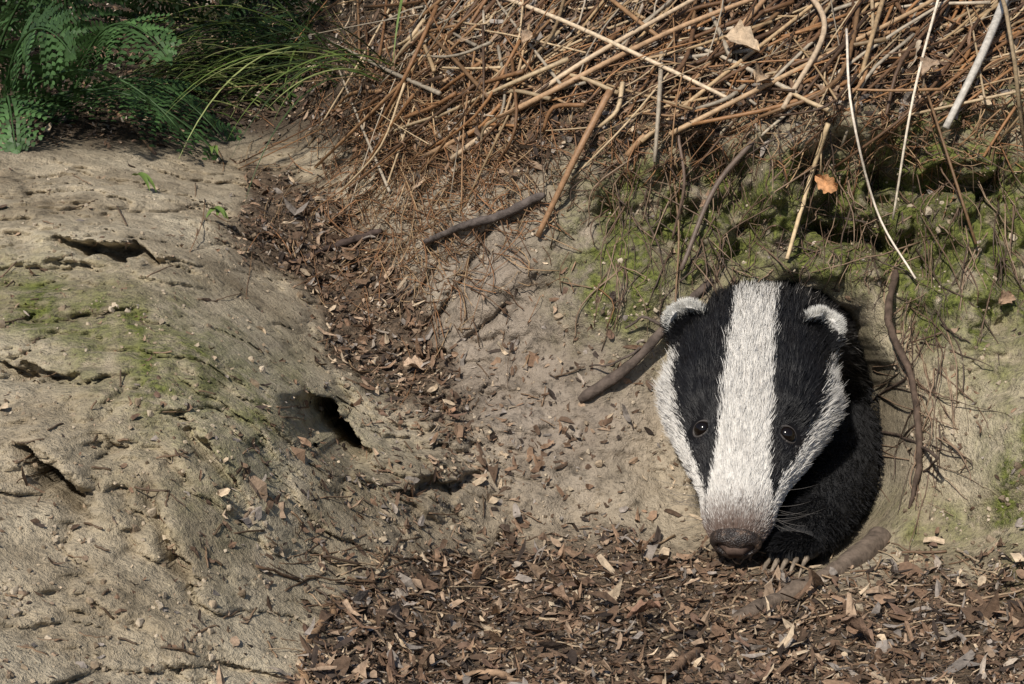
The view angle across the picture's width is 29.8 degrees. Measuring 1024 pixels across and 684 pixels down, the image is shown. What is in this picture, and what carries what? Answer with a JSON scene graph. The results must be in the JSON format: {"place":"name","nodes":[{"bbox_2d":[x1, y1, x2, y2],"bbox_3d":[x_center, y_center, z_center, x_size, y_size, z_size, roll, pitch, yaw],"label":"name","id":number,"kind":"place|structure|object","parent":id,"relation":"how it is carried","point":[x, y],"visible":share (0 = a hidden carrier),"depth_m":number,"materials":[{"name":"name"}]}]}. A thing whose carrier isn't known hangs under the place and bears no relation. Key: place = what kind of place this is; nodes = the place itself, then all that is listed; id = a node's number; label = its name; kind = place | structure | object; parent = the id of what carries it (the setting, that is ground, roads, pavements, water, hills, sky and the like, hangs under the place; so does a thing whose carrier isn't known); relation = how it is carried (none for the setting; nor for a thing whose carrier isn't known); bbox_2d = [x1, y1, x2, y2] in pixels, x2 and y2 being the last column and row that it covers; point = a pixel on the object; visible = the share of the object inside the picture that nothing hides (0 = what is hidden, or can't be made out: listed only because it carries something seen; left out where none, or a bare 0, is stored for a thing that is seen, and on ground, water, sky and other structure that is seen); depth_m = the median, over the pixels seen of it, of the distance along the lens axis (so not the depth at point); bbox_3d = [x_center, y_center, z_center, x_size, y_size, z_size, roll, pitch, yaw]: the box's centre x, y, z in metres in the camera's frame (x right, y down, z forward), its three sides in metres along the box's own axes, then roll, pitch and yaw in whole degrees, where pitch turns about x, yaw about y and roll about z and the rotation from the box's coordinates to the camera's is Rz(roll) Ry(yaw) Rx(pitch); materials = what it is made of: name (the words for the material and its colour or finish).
{"place":"outdoors","nodes":[
{"label":"outdoors","id":0,"kind":"place"},
{"bbox_2d":[0,0,1023,683],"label":"ground","id":1,"kind":"structure","parent":0,"point":[80,384],"depth_m":1.34,"materials":[{"name":"soil"}]},
{"bbox_2d":[0,0,223,160],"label":"bracken fern","id":2,"kind":"object","parent":1,"relation":"on","point":[18,98],"visible":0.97,"depth_m":1.75,"materials":[{"name":"green plant"}]},
{"bbox_2d":[0,0,241,142],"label":"bracken fern","id":3,"kind":"object","parent":1,"relation":"on","point":[103,33],"visible":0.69,"depth_m":1.88,"materials":[{"name":"green plant"}]},
{"bbox_2d":[0,0,310,74],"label":"bracken fern","id":4,"kind":"object","parent":1,"relation":"on","point":[127,14],"visible":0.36,"depth_m":2.11,"materials":[{"name":"green plant"}]},
{"bbox_2d":[0,0,323,55],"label":"bracken fern","id":5,"kind":"object","parent":1,"relation":"on","point":[315,7],"visible":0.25,"depth_m":2.13,"materials":[{"name":"green plant"}]},
{"bbox_2d":[14,0,333,46],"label":"bracken fern","id":6,"kind":"object","parent":1,"relation":"on","point":[138,8],"visible":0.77,"depth_m":2.04,"materials":[{"name":"green plant"}]},
{"bbox_2d":[100,0,301,34],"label":"bracken fern","id":7,"kind":"object","parent":1,"relation":"on","point":[246,5],"visible":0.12,"depth_m":2.26,"materials":[{"name":"green plant"}]},
{"bbox_2d":[140,57,283,126],"bbox_3d":[-0.291,-0.235,1.978,0.184,0.085,0.212,0,20,0],"label":"grass tuft","id":8,"kind":"object","parent":1,"relation":"on","point":[204,82],"visible":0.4,"depth_m":1.98,"materials":[{"name":"green plant"}]},
{"bbox_2d":[132,0,402,218],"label":"grass tuft","id":9,"kind":"object","parent":1,"relation":"on","point":[146,178],"visible":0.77,"depth_m":1.58,"materials":[{"name":"green plant"}]},
{"bbox_2d":[166,0,402,200],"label":"grass tuft","id":10,"kind":"object","parent":1,"relation":"on","point":[336,54],"visible":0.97,"depth_m":1.71,"materials":[{"name":"green plant"}]},
{"bbox_2d":[261,0,356,107],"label":"grass tuft","id":11,"kind":"object","parent":1,"relation":"on","point":[300,77],"visible":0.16,"depth_m":1.98,"materials":[{"name":"green plant"}]},
{"bbox_2d":[298,605,336,683],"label":"fallen twig","id":12,"kind":"object","parent":1,"relation":"on","point":[316,630],"visible":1,"depth_m":1.02,"materials":[{"name":"brown wood"}]},
{"bbox_2d":[279,216,381,267],"bbox_3d":[-0.147,-0.081,1.588,0.080,0.026,0.113,0,20,0],"label":"fallen branch","id":13,"kind":"object","parent":1,"relation":"on","point":[356,238],"visible":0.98,"depth_m":1.60,"materials":[{"name":"brown wood"}]},
{"bbox_2d":[422,193,545,244],"bbox_3d":[-0.027,-0.092,1.458,0.125,0.064,0.017,16,25,37],"label":"fallen branch","id":14,"kind":"object","parent":1,"relation":"on","point":[521,205],"visible":1,"depth_m":1.44,"materials":[{"name":"brown wood"}]},
{"bbox_2d":[454,668,544,683],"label":"fallen twig","id":15,"kind":"object","parent":1,"relation":"on","point":[494,672],"visible":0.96,"depth_m":1.02,"materials":[{"name":"brown wood"}]},
{"bbox_2d":[0,0,1023,683],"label":"leaf litter","id":16,"kind":"object","parent":1,"relation":"on","point":[390,660],"visible":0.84,"depth_m":1.21,"materials":[{"name":"brown plant"}]},
{"bbox_2d":[84,1,333,106],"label":"grass tuft","id":17,"kind":"object","parent":16,"relation":"on","point":[170,72],"visible":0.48,"depth_m":2.04,"materials":[{"name":"green plant"}]},
{"bbox_2d":[92,0,345,157],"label":"grass tuft","id":18,"kind":"object","parent":16,"relation":"on","point":[246,38],"visible":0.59,"depth_m":2.04,"materials":[{"name":"green plant"}]},
{"bbox_2d":[129,0,341,109],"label":"grass tuft","id":19,"kind":"object","parent":16,"relation":"on","point":[277,70],"visible":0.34,"depth_m":2.04,"materials":[{"name":"green plant"}]},
{"bbox_2d":[175,0,320,64],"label":"grass tuft","id":20,"kind":"object","parent":16,"relation":"on","point":[255,21],"visible":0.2,"depth_m":2.21,"materials":[{"name":"green plant"}]},
{"bbox_2d":[386,600,410,632],"bbox_3d":[-0.064,0.156,1.070,0.012,0.022,0.016,-8,21,-21],"label":"dead leaf","id":21,"kind":"object","parent":16,"relation":"on","point":[394,613],"visible":0.98,"depth_m":1.07,"materials":[{"name":"brown plant"}]},
{"bbox_2d":[404,355,425,370],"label":"dead leaf","id":22,"kind":"object","parent":16,"relation":"on","point":[415,361],"visible":1,"depth_m":1.44,"materials":[{"name":"beige plant"}]},
{"bbox_2d":[442,403,456,413],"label":"dead leaf","id":23,"kind":"object","parent":16,"relation":"on","point":[444,407],"visible":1,"depth_m":1.37,"materials":[{"name":"beige plant"}]},
{"bbox_2d":[498,524,515,548],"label":"dead leaf","id":24,"kind":"object","parent":16,"relation":"on","point":[508,533],"visible":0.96,"depth_m":1.29,"materials":[{"name":"brown plant"}]},
{"bbox_2d":[543,584,570,608],"bbox_3d":[0.028,0.151,1.160,0.017,0.016,0.011,5,21,15],"label":"dead leaf","id":25,"kind":"object","parent":16,"relation":"on","point":[555,591],"visible":1,"depth_m":1.16,"materials":[{"name":"brown plant"}]},
{"bbox_2d":[627,599,660,618],"bbox_3d":[0.079,0.158,1.147,0.020,0.015,0.013,0,20,0],"label":"dead leaf","id":26,"kind":"object","parent":16,"relation":"on","point":[640,606],"visible":1,"depth_m":1.15,"materials":[{"name":"brown plant"}]},
{"bbox_2d":[720,658,778,683],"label":"fallen twig","id":27,"kind":"object","parent":16,"relation":"on","point":[734,676],"visible":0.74,"depth_m":1.06,"materials":[{"name":"brown wood"}]},
{"bbox_2d":[0,152,1023,683],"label":"soil crumbs","id":28,"kind":"object","parent":1,"relation":"on","point":[152,512],"visible":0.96,"depth_m":1.22,"materials":[{"name":"brown soil"}]},
{"bbox_2d":[1,114,1023,683],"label":"rootlets","id":29,"kind":"object","parent":1,"relation":"on","point":[723,258],"visible":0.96,"depth_m":1.33,"materials":[{"name":"brown plant"}]},
{"bbox_2d":[83,0,1023,449],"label":"dead bracken stems","id":30,"kind":"object","parent":1,"relation":"on","point":[805,60],"visible":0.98,"depth_m":1.44,"materials":[{"name":"brown plant"}]},
{"bbox_2d":[519,29,537,42],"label":"dead leaf","id":31,"kind":"object","parent":30,"relation":"on","point":[526,35],"visible":1,"depth_m":1.46,"materials":[{"name":"beige plant"}]},
{"bbox_2d":[724,19,759,51],"bbox_3d":[0.168,-0.224,1.406,0.027,0.022,0.021,0,20,0],"label":"dead leaf","id":32,"kind":"object","parent":30,"relation":"on","point":[739,33],"visible":1,"depth_m":1.41,"materials":[{"name":"beige plant"}]},
{"bbox_2d":[753,62,774,82],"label":"dead leaf","id":33,"kind":"object","parent":30,"relation":"on","point":[759,75],"visible":1,"depth_m":1.38,"materials":[{"name":"beige plant"}]},
{"bbox_2d":[904,39,921,70],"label":"dead leaf","id":34,"kind":"object","parent":30,"relation":"on","point":[917,46],"visible":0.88,"depth_m":1.40,"materials":[{"name":"beige plant"}]},
{"bbox_2d":[918,56,939,75],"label":"dead leaf","id":35,"kind":"object","parent":30,"relation":"on","point":[928,63],"visible":1,"depth_m":1.37,"materials":[{"name":"beige plant"}]},
{"bbox_2d":[578,278,713,401],"bbox_3d":[0.098,0.000,1.378,0.106,0.081,0.024,-6,21,-16],"label":"tree root","id":36,"kind":"object","parent":1,"relation":"on","point":[614,377],"visible":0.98,"depth_m":1.37,"materials":[{"name":"brown plant"}]},
{"bbox_2d":[650,643,705,683],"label":"fallen twig","id":37,"kind":"object","parent":1,"relation":"on","point":[682,660],"visible":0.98,"depth_m":1.06,"materials":[{"name":"brown wood"}]},
{"bbox_2d":[648,270,885,577],"bbox_3d":[0.252,0.094,1.566,0.166,0.381,0.673,9,22,23],"label":"badger","id":38,"kind":"object","parent":1,"relation":"on","point":[764,394],"visible":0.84,"depth_m":1.31,"materials":[{"name":"black"}]},
{"bbox_2d":[731,526,891,619],"bbox_3d":[0.180,0.146,1.240,0.159,0.022,0.059,-16,26,-37],"label":"tree root","id":39,"kind":"object","parent":1,"relation":"on","point":[869,545],"visible":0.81,"depth_m":1.23,"materials":[{"name":"brown plant"}]},
{"bbox_2d":[815,174,837,193],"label":"dead leaf","id":40,"kind":"object","parent":1,"relation":"on","point":[826,183],"visible":1,"depth_m":1.38,"materials":[{"name":"orange plant"}]},
{"bbox_2d":[840,615,875,646],"bbox_3d":[0.200,0.163,1.100,0.022,0.018,0.013,13,24,32],"label":"dead leaf","id":41,"kind":"object","parent":1,"relation":"on","point":[854,622],"visible":1,"depth_m":1.10,"materials":[{"name":"brown plant"}]},
{"bbox_2d":[871,269,922,508],"bbox_3d":[0.267,0.045,1.442,0.017,0.233,0.345,0,20,-1],"label":"tree root","id":42,"kind":"object","parent":1,"relation":"on","point":[897,346],"visible":0.92,"depth_m":1.32,"materials":[{"name":"brown plant"}]},
{"bbox_2d":[880,431,938,471],"bbox_3d":[0.269,0.071,1.541,0.005,0.191,0.549,-1,20,-1],"label":"tree root","id":43,"kind":"object","parent":1,"relation":"on","point":[933,454],"visible":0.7,"depth_m":1.29,"materials":[{"name":"brown plant"}]},
{"bbox_2d":[999,290,1015,304],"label":"dead leaf","id":44,"kind":"object","parent":1,"relation":"on","point":[1007,297],"visible":1,"depth_m":1.31,"materials":[{"name":"beige plant"}]}
]}

